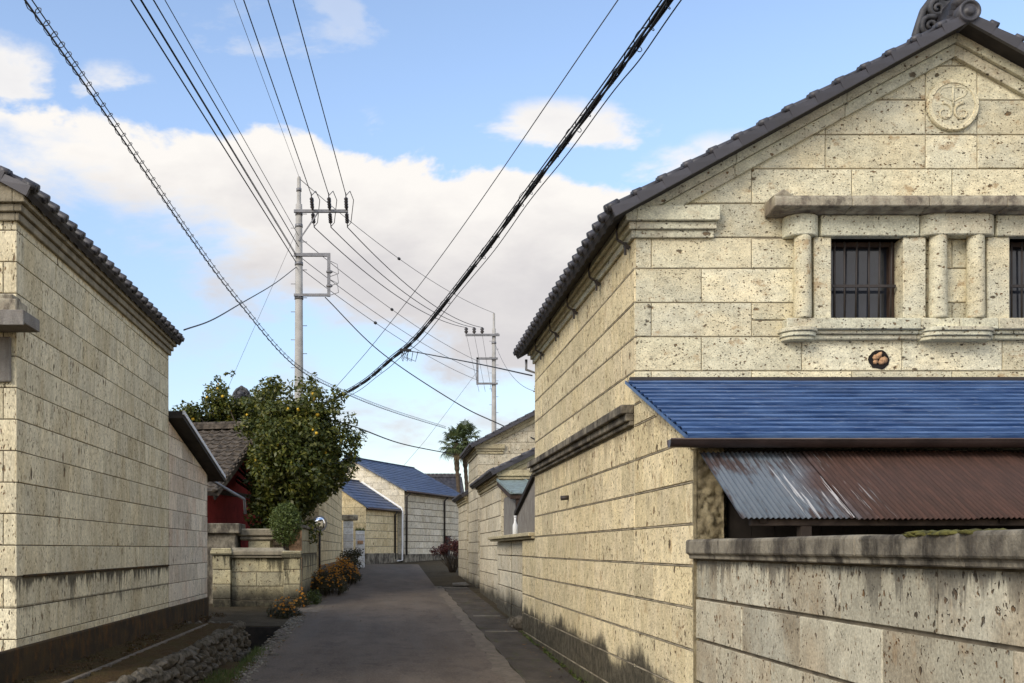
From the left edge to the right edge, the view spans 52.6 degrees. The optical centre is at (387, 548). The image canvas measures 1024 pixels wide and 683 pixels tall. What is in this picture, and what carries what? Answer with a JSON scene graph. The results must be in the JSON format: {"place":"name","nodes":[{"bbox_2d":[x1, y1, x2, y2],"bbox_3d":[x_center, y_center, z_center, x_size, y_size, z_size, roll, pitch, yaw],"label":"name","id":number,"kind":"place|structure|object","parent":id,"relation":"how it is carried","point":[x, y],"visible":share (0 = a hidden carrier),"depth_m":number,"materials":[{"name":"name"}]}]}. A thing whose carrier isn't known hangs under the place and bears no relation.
{"place":"outdoors","nodes":[
{"label":"outdoors","id":0,"kind":"place"},
{"bbox_2d":[13,622,231,682],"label":"terrace ground","id":1,"kind":"structure","parent":0,"point":[130,665],"depth_m":10.99,"materials":[{"name":"soil"}]},
{"bbox_2d":[2,613,225,682],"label":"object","id":2,"kind":"object","parent":1,"relation":"on","point":[205,617],"visible":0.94,"depth_m":12.21,"materials":[{"name":"green plant"}]},
{"bbox_2d":[61,623,207,682],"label":"terrace kerb","id":3,"kind":"structure","parent":1,"relation":"on","point":[86,674],"depth_m":10.84,"materials":[{"name":"concrete"}]},
{"bbox_2d":[107,620,251,682],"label":"retaining wall","id":4,"kind":"structure","parent":1,"relation":"on","point":[197,661],"depth_m":12.13,"materials":[{"name":"stone"}]},
{"bbox_2d":[194,646,268,682],"bbox_3d":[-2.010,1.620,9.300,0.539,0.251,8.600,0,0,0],"label":"verge ground","id":5,"kind":"structure","parent":0,"point":[228,665],"depth_m":12.91,"materials":[{"name":"green plant"}]},
{"bbox_2d":[232,614,310,682],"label":"verge gravel","id":6,"kind":"structure","parent":5,"relation":"on","point":[277,635],"depth_m":15.62,"materials":[{"name":"grey gravel"}]},
{"bbox_2d":[298,601,326,611],"bbox_3d":[-1.728,1.284,23.000,0.582,0.077,3.200,0,0,0],"label":"driveway apron","id":7,"kind":"object","parent":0,"point":[314,608],"visible":0.61,"depth_m":22.63,"materials":[{"name":"concrete"}]},
{"bbox_2d":[238,564,506,682],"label":"road","id":8,"kind":"structure","parent":0,"point":[398,600],"depth_m":16.09,"materials":[{"name":"grey asphalt"}]},
{"bbox_2d":[227,587,562,681],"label":"fallen leaves","id":9,"kind":"object","parent":8,"relation":"on","point":[368,635],"visible":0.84,"depth_m":16.10,"materials":[{"name":"brown plant"}]},
{"bbox_2d":[434,586,525,682],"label":"road edge strip","id":10,"kind":"object","parent":8,"relation":"on","point":[501,667],"visible":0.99,"depth_m":15.69,"materials":[{"name":"concrete"}]},
{"bbox_2d":[199,559,584,682],"bbox_3d":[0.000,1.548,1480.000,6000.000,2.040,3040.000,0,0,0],"label":"ground","id":11,"kind":"structure","parent":0,"point":[437,572],"depth_m":22.51,"materials":[{"name":"grey concrete"}]},
{"bbox_2d":[0,166,246,682],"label":"stone storehouse","id":12,"kind":"structure","parent":11,"relation":"on","point":[110,467],"depth_m":11.03,"materials":[{"name":"beige stone"}]},
{"bbox_2d":[207,523,244,603],"bbox_3d":[-3.950,0.450,24.300,1.000,2.100,1.000,0,0,0],"label":"stone gatepost","id":13,"kind":"object","parent":11,"relation":"on","point":[222,535],"visible":0.37,"depth_m":23.90,"materials":[{"name":"grey stone"}]},
{"bbox_2d":[192,421,260,547],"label":"red outbuilding","id":14,"kind":"structure","parent":11,"relation":"on","point":[226,446],"depth_m":26.75,"materials":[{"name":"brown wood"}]},
{"bbox_2d":[210,548,302,606],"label":"compound wall","id":15,"kind":"structure","parent":11,"relation":"on","point":[255,576],"depth_m":23.06,"materials":[{"name":"beige stone"}]},
{"bbox_2d":[237,529,277,547],"bbox_3d":[-3.105,0.510,24.525,0.910,1.980,0.850,0,0,0],"label":"stone gatepost","id":16,"kind":"object","parent":11,"relation":"on","point":[258,538],"visible":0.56,"depth_m":24.16,"materials":[{"name":"beige stone"}]},
{"bbox_2d":[244,627,280,650],"bbox_3d":[-2.507,1.958,16.258,1.185,1.085,4.715,0,0,0],"label":"channel lining","id":17,"kind":"object","parent":11,"relation":"on","point":[259,637],"visible":0.06,"depth_m":18.56,"materials":[{"name":"stone"}]},
{"bbox_2d":[171,370,367,550],"bbox_3d":[-3.319,-1.798,27.265,3.301,6.448,6.346,0,0,-40],"label":"citrus tree","id":18,"kind":"object","parent":11,"relation":"on","point":[302,472],"visible":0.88,"depth_m":25.64,"materials":[{"name":"green plant"}]},
{"bbox_2d":[203,385,348,571],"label":"stone storehouse","id":19,"kind":"structure","parent":11,"relation":"on","point":[330,510],"depth_m":35.01,"materials":[{"name":"beige stone"}]},
{"bbox_2d":[266,596,303,617],"bbox_3d":[-2.090,1.224,20.588,0.773,0.557,1.257,0,0,0],"label":"marigold clump","id":20,"kind":"object","parent":11,"relation":"on","point":[284,609],"visible":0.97,"depth_m":20.38,"materials":[{"name":"orange plant"}]},
{"bbox_2d":[268,500,302,548],"bbox_3d":[-2.365,0.091,23.623,0.812,2.427,0.778,0,0,0],"label":"clipped bush","id":21,"kind":"object","parent":11,"relation":"on","point":[289,534],"visible":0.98,"depth_m":23.49,"materials":[{"name":"green plant"}]},
{"bbox_2d":[292,587,310,607],"bbox_3d":[-1.920,1.120,22.745,0.466,0.562,0.523,0,0,0],"label":"marigold clump","id":22,"kind":"object","parent":11,"relation":"on","point":[302,600],"visible":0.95,"depth_m":22.66,"materials":[{"name":"orange plant"}]},
{"bbox_2d":[289,525,317,597],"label":"lane wall","id":23,"kind":"structure","parent":11,"relation":"on","point":[308,559],"depth_m":25.00,"materials":[{"name":"stone"}]},
{"bbox_2d":[304,589,321,604],"bbox_3d":[-1.769,1.146,23.925,0.542,0.410,1.175,0,0,0],"label":"weed clump","id":24,"kind":"object","parent":11,"relation":"on","point":[316,598],"visible":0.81,"depth_m":23.68,"materials":[{"name":"green plant"}]},
{"bbox_2d":[312,516,326,588],"bbox_3d":[-1.966,0.176,29.116,0.458,2.248,0.176,0,0,-38],"label":"traffic mirror","id":25,"kind":"object","parent":11,"relation":"on","point":[321,520],"visible":0.6,"depth_m":29.17,"materials":[{"name":"metal"}]},
{"bbox_2d":[291,176,353,397],"bbox_3d":[-2.114,-5.372,32.886,2.033,13.256,1.364,0,0,0],"label":"utility pole","id":26,"kind":"object","parent":11,"relation":"on","point":[299,294],"visible":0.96,"depth_m":32.88,"materials":[{"name":"concrete"}]},
{"bbox_2d":[130,0,295,261],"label":"overhead wire","id":27,"kind":"object","parent":26,"relation":"attached to","point":[205,118],"visible":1,"depth_m":22.77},
{"bbox_2d":[140,0,295,255],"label":"overhead wire","id":28,"kind":"object","parent":26,"relation":"attached to","point":[213,119],"visible":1,"depth_m":22.96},
{"bbox_2d":[153,0,298,246],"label":"overhead wire","id":29,"kind":"object","parent":26,"relation":"attached to","point":[219,111],"visible":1,"depth_m":22.79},
{"bbox_2d":[165,0,298,235],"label":"overhead wire","id":30,"kind":"object","parent":26,"relation":"attached to","point":[226,108],"visible":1,"depth_m":22.88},
{"bbox_2d":[24,0,445,428],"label":"spiral cable","id":31,"kind":"object","parent":26,"relation":"attached to","point":[90,93],"visible":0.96,"depth_m":17.56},
{"bbox_2d":[183,267,295,330],"bbox_3d":[-3.134,-6.196,24.252,0.231,5.743,17.308,0,0,1],"label":"overhead wire","id":32,"kind":"object","parent":26,"relation":"attached to","point":[235,306],"visible":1,"depth_m":21.24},
{"bbox_2d":[229,233,295,384],"bbox_3d":[-4.486,-7.842,35.084,0.065,5.013,5.246,0,0,-37],"label":"overhead wire","id":33,"kind":"object","parent":26,"relation":"attached to","point":[260,313],"visible":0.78,"depth_m":34.82,"materials":[{"name":"grey metal"}]},
{"bbox_2d":[234,1,298,175],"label":"overhead wire","id":34,"kind":"object","parent":26,"relation":"attached to","point":[264,82],"visible":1,"depth_m":24.26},
{"bbox_2d":[243,0,311,194],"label":"overhead wire","id":35,"kind":"object","parent":26,"relation":"attached to","point":[274,89],"visible":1,"depth_m":24.61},
{"bbox_2d":[268,0,328,194],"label":"overhead wire","id":36,"kind":"object","parent":26,"relation":"attached to","point":[296,90],"visible":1,"depth_m":24.71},
{"bbox_2d":[293,0,345,194],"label":"overhead wire","id":37,"kind":"object","parent":26,"relation":"attached to","point":[317,91],"visible":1,"depth_m":24.80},
{"bbox_2d":[314,227,465,327],"bbox_3d":[1.002,-11.516,45.701,0.029,2.024,25.247,0,0,16],"label":"overhead wire","id":38,"kind":"object","parent":26,"relation":"attached to","point":[374,279],"visible":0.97,"depth_m":39.94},
{"bbox_2d":[340,422,454,454],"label":"overhead wire","id":39,"kind":"object","parent":26,"relation":"attached to","point":[401,443],"visible":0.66,"depth_m":46.24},
{"bbox_2d":[325,297,534,439],"bbox_3d":[1.195,-5.613,31.314,7.187,4.974,0.290,0,0,28],"label":"overhead wire","id":40,"kind":"object","parent":26,"relation":"attached to","point":[412,374],"visible":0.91,"depth_m":31.68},
{"bbox_2d":[336,0,617,386],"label":"overhead wire","id":41,"kind":"object","parent":26,"relation":"attached to","point":[502,168],"visible":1,"depth_m":14.25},
{"bbox_2d":[313,0,681,404],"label":"cable bundle","id":42,"kind":"object","parent":26,"relation":"hanging from","point":[651,24],"visible":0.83,"depth_m":14.87,"materials":[{"name":"black rubber"}]},
{"bbox_2d":[400,348,532,375],"bbox_3d":[1.490,-3.784,20.511,0.444,2.068,8.568,0,0,-14],"label":"branch cable","id":43,"kind":"object","parent":42,"relation":"attached to","point":[405,350],"visible":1,"depth_m":22.14,"materials":[{"name":"black rubber"}]},
{"bbox_2d":[310,564,349,595],"bbox_3d":[-1.607,0.835,27.206,1.208,0.898,3.016,0,0,0],"label":"marigold clump","id":44,"kind":"object","parent":11,"relation":"on","point":[328,580],"visible":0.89,"depth_m":26.58,"materials":[{"name":"orange plant"}]},
{"bbox_2d":[324,557,362,584],"bbox_3d":[-1.415,0.690,31.804,1.303,0.928,3.924,0,0,0],"label":"marigold clump","id":45,"kind":"object","parent":11,"relation":"on","point":[350,573],"visible":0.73,"depth_m":31.14,"materials":[{"name":"orange plant"}]},
{"bbox_2d":[342,515,357,565],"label":"gate pillar","id":46,"kind":"structure","parent":11,"relation":"on","point":[347,520],"depth_m":44.59,"materials":[{"name":"stone"}]},
{"bbox_2d":[339,547,363,568],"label":"shrub","id":47,"kind":"object","parent":11,"relation":"on","point":[356,553],"visible":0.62,"depth_m":40.38,"materials":[{"name":"green plant"}]},
{"bbox_2d":[355,527,364,566],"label":"gate pillar","id":48,"kind":"structure","parent":11,"relation":"on","point":[360,538],"depth_m":43.81,"materials":[{"name":"stone"}]},
{"bbox_2d":[342,479,402,563],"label":"storehouse wing","id":49,"kind":"structure","parent":11,"relation":"on","point":[377,514],"depth_m":48.29,"materials":[{"name":"beige stone"}]},
{"bbox_2d":[341,457,458,561],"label":"storehouse","id":50,"kind":"structure","parent":11,"relation":"on","point":[428,506],"depth_m":52.07,"materials":[{"name":"beige stone"}]},
{"bbox_2d":[429,536,457,571],"bbox_3d":[2.375,0.203,39.492,1.580,1.453,1.424,0,0,0],"label":"red bush","id":51,"kind":"object","parent":11,"relation":"on","point":[445,549],"visible":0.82,"depth_m":39.39,"materials":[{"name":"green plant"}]},
{"bbox_2d":[424,473,463,491],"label":"tiled house","id":52,"kind":"structure","parent":11,"relation":"on","point":[448,479],"depth_m":73.07,"materials":[{"name":"grey tile"}]},
{"bbox_2d":[439,425,472,492],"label":"windmill palm","id":53,"kind":"object","parent":11,"relation":"on","point":[458,433],"visible":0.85,"depth_m":59.79,"materials":[{"name":"green plant"}]},
{"bbox_2d":[452,490,467,580],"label":"storehouse","id":54,"kind":"structure","parent":11,"relation":"on","point":[460,500],"depth_m":34.72,"materials":[{"name":"beige stone"}]},
{"bbox_2d":[452,582,468,585],"bbox_3d":[2.150,1.044,30.600,0.499,0.098,0.796,0,0,0],"label":"flattened carton","id":55,"kind":"object","parent":11,"relation":"on","point":[460,584],"visible":1,"depth_m":30.29,"materials":[{"name":"cardboard"}]},
{"bbox_2d":[448,420,480,490],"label":"windmill palm","id":56,"kind":"object","parent":11,"relation":"on","point":[468,428],"visible":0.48,"depth_m":60.26,"materials":[{"name":"green plant"}]},
{"bbox_2d":[464,313,499,432],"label":"utility pole","id":57,"kind":"object","parent":11,"relation":"on","point":[493,358],"visible":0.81,"depth_m":57.88,"materials":[{"name":"concrete"}]},
{"bbox_2d":[302,239,476,360],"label":"overhead wire","id":58,"kind":"object","parent":57,"relation":"attached to","point":[391,309],"visible":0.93,"depth_m":41.03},
{"bbox_2d":[303,270,476,379],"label":"overhead wire","id":59,"kind":"object","parent":57,"relation":"attached to","point":[375,322],"visible":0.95,"depth_m":40.24,"materials":[{"name":"black metal"}]},
{"bbox_2d":[303,259,476,370],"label":"overhead wire","id":60,"kind":"object","parent":57,"relation":"hanging from","point":[379,315],"visible":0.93,"depth_m":40.30,"materials":[{"name":"black metal"}]},
{"bbox_2d":[301,180,492,312],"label":"overhead wire","id":61,"kind":"object","parent":57,"relation":"hanging from","point":[398,258],"visible":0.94,"depth_m":41.59,"materials":[{"name":"black metal"}]},
{"bbox_2d":[331,227,473,327],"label":"overhead wire","id":62,"kind":"object","parent":57,"relation":"attached to","point":[391,282],"visible":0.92,"depth_m":40.52,"materials":[{"name":"black metal"}]},
{"bbox_2d":[347,227,481,327],"bbox_3d":[1.997,-11.516,45.701,0.029,2.024,25.196,0,0,15],"label":"overhead wire","id":63,"kind":"object","parent":57,"relation":"hanging from","point":[397,276],"visible":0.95,"depth_m":38.89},
{"bbox_2d":[405,375,474,463],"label":"overhead wire","id":64,"kind":"object","parent":57,"relation":"attached to","point":[442,417],"visible":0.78,"depth_m":59.35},
{"bbox_2d":[459,386,534,587],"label":"stone storehouse","id":65,"kind":"structure","parent":11,"relation":"on","point":[498,447],"depth_m":29.60,"materials":[{"name":"beige stone"}]},
{"bbox_2d":[469,447,534,604],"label":"storehouse","id":66,"kind":"structure","parent":11,"relation":"on","point":[500,488],"depth_m":23.59,"materials":[{"name":"beige stone"}]},
{"bbox_2d":[488,532,534,640],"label":"lane wall","id":67,"kind":"structure","parent":11,"relation":"on","point":[516,576],"depth_m":18.98,"materials":[{"name":"beige stone"}]},
{"bbox_2d":[513,516,517,533],"bbox_3d":[2.360,-0.449,19.000,0.096,0.347,0.096,0,0,0],"label":"white bottle","id":68,"kind":"object","parent":67,"relation":"on","point":[515,528],"visible":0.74,"depth_m":18.97,"materials":[{"name":"ceramic"}]},
{"bbox_2d":[514,474,534,532],"bbox_3d":[3.370,-0.720,17.292,2.200,0.960,2.326,0,0,0],"label":"sheet lean to","id":69,"kind":"object","parent":67,"relation":"on","point":[524,511],"visible":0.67,"depth_m":16.98,"materials":[{"name":"grey metal"}]},
{"bbox_2d":[444,587,579,682],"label":"sidewalk","id":70,"kind":"structure","parent":11,"relation":"on","point":[537,666],"depth_m":15.62,"materials":[{"name":"concrete"}]},
{"bbox_2d":[438,587,517,631],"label":"pavement joint bars","id":71,"kind":"object","parent":70,"relation":"on","point":[480,615],"visible":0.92,"depth_m":20.44,"materials":[{"name":"concrete"}]},
{"bbox_2d":[507,615,521,629],"bbox_3d":[2.265,1.311,18.210,0.301,0.308,0.831,0,0,-14],"label":"broken stone","id":72,"kind":"object","parent":11,"relation":"on","point":[515,622],"visible":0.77,"depth_m":17.92,"materials":[{"name":"grey stone"}]},
{"bbox_2d":[521,631,587,682],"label":"wall foot weeds","id":73,"kind":"object","parent":11,"relation":"on","point":[579,679],"depth_m":13.96,"materials":[{"name":"green plant"}]},
{"bbox_2d":[513,0,1023,682],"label":"stone storehouse","id":74,"kind":"structure","parent":11,"relation":"on","point":[835,264],"depth_m":9.60,"materials":[{"name":"beige stone"}]},
{"bbox_2d":[699,450,1023,536],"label":"corrugated awning","id":75,"kind":"object","parent":74,"relation":"attached to","point":[881,488],"visible":0.99,"depth_m":7.16,"materials":[{"name":"metal"}]},
{"bbox_2d":[831,241,895,317],"bbox_3d":[4.460,-2.521,9.691,0.668,0.763,0.138,0,0,0],"label":"window","id":76,"kind":"structure","parent":74,"relation":"in","point":[862,273],"depth_m":9.75,"materials":[{"name":"black metal"}]},
{"bbox_2d":[1009,241,1023,317],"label":"window","id":77,"kind":"structure","parent":74,"relation":"in","point":[1016,249],"depth_m":9.75,"materials":[{"name":"black metal"}]},
{"bbox_2d":[686,528,1023,682],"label":"yard wall","id":78,"kind":"structure","parent":11,"relation":"on","point":[934,606],"depth_m":4.99,"materials":[{"name":"stone"}]},
{"bbox_2d":[0,0,1023,491],"label":"sky","id":79,"kind":"structure","parent":0,"point":[425,103],"materials":[{"name":"blue"}]}
]}

